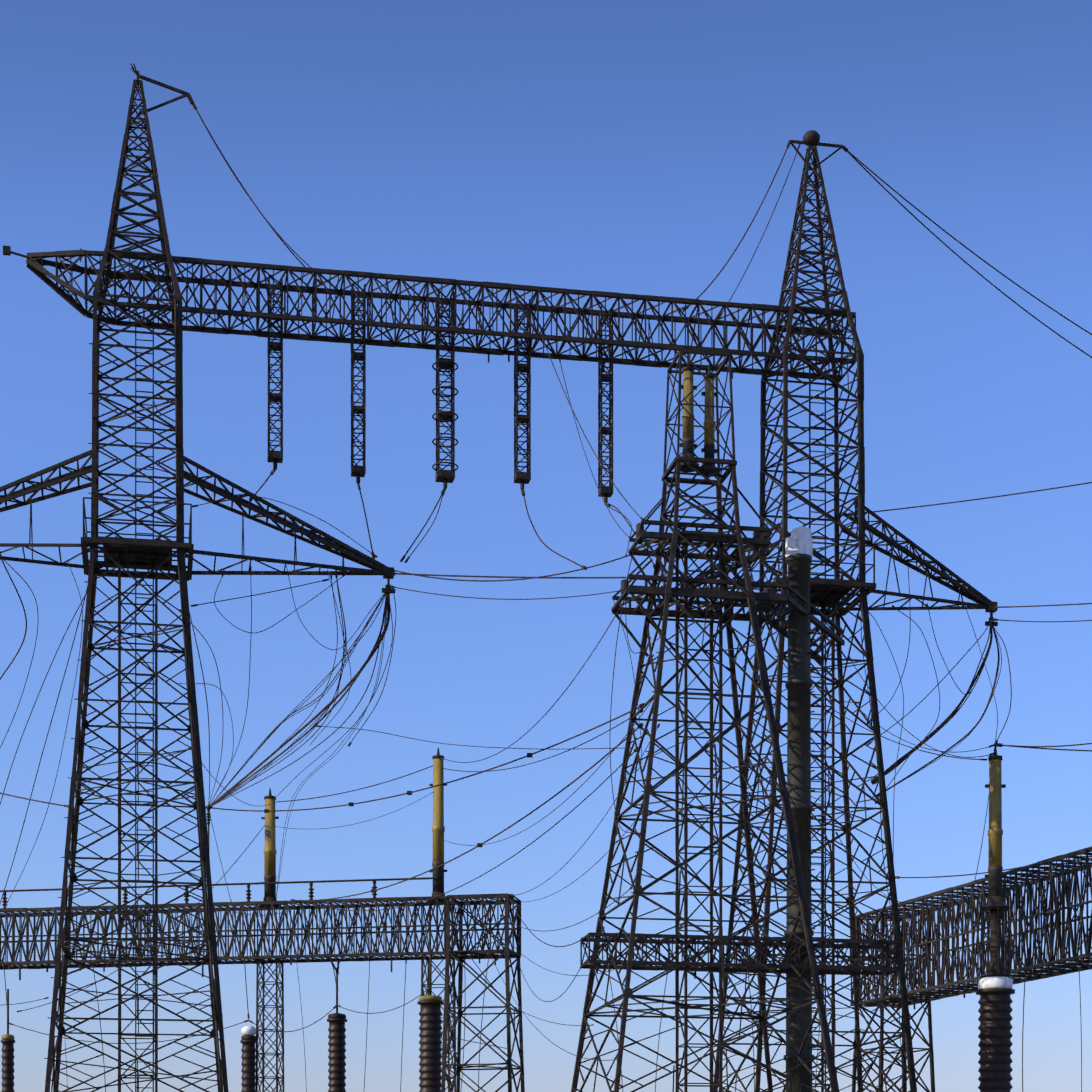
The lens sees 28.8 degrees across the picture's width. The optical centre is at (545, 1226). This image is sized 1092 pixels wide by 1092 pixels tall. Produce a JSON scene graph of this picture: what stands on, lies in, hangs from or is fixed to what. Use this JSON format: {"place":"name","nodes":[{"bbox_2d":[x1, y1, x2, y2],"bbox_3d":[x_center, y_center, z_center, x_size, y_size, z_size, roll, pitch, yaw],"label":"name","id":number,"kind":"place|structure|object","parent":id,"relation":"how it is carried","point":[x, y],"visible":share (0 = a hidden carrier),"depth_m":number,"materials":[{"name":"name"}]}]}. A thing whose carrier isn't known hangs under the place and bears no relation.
{"place":"outdoors","nodes":[
{"label":"outdoors","id":0,"kind":"place"},
{"bbox_2d":[0,0,1091,1091],"label":"sky","id":1,"kind":"structure","parent":0,"point":[619,146],"materials":[{"name":"blue"}]},
{"label":"ground","id":2,"kind":"structure","parent":0,"visible":0},
{"bbox_2d":[1,989,14,1091],"bbox_3d":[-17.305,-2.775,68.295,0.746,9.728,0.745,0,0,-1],"label":"arrester","id":3,"kind":"object","parent":2,"relation":"on","point":[8,1057],"visible":1,"depth_m":68.14,"materials":[{"name":"ceramic"}]},
{"bbox_2d":[240,1026,256,1091],"bbox_3d":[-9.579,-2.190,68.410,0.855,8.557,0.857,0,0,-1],"label":"arrester","id":4,"kind":"object","parent":2,"relation":"on","point":[248,1040],"visible":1,"depth_m":68.22,"materials":[{"name":"ceramic"}]},
{"bbox_2d":[0,748,524,1091],"bbox_3d":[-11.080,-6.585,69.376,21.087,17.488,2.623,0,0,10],"label":"gantry","id":5,"kind":"object","parent":2,"relation":"on","point":[269,904],"visible":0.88,"depth_m":68.58,"materials":[{"name":"metal"}]},
{"bbox_2d":[327,968,346,1091],"bbox_3d":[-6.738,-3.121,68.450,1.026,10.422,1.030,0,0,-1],"label":"arrester","id":6,"kind":"object","parent":2,"relation":"on","point":[337,1051],"visible":1,"depth_m":68.23,"materials":[{"name":"ceramic"}]},
{"bbox_2d":[417,948,443,1091],"bbox_3d":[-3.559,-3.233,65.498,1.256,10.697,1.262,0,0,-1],"label":"arrester","id":7,"kind":"object","parent":2,"relation":"on","point":[430,1043],"visible":1,"depth_m":65.22,"materials":[{"name":"ceramic"}]},
{"bbox_2d":[0,63,997,1091],"bbox_3d":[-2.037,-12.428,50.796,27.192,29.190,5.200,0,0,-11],"label":"gantry","id":8,"kind":"object","parent":2,"relation":"on","point":[159,555],"visible":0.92,"depth_m":50.53,"materials":[{"name":"metal"}]},
{"bbox_2d":[571,349,901,1091],"bbox_3d":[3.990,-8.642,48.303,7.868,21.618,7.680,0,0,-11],"label":"tower","id":9,"kind":"structure","parent":2,"relation":"on","point":[689,460],"depth_m":47.26,"materials":[{"name":"metal"}]},
{"bbox_2d":[784,526,815,1091],"bbox_3d":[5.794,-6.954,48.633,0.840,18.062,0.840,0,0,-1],"label":"dark pole","id":10,"kind":"object","parent":2,"relation":"on","point":[799,556],"visible":0.83,"depth_m":48.40,"materials":[{"name":"metal"}]},
{"bbox_2d":[850,846,1091,1091],"bbox_3d":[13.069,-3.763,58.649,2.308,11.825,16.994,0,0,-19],"label":"gantry","id":11,"kind":"object","parent":2,"relation":"on","point":[923,942],"visible":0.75,"depth_m":60.07,"materials":[{"name":"metal"}]},
{"bbox_2d":[976,746,1014,1091],"bbox_3d":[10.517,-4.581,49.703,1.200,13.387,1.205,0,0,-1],"label":"mast apparatus","id":12,"kind":"object","parent":2,"relation":"on","point":[995,991],"visible":1,"depth_m":49.52,"materials":[{"name":"metal"}]},
{"bbox_2d":[0,102,1091,1091],"bbox_3d":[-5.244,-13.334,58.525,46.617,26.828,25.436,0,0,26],"label":"conductors","id":13,"kind":"object","parent":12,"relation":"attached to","point":[378,648],"visible":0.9,"depth_m":52.68,"materials":[{"name":"metal"}]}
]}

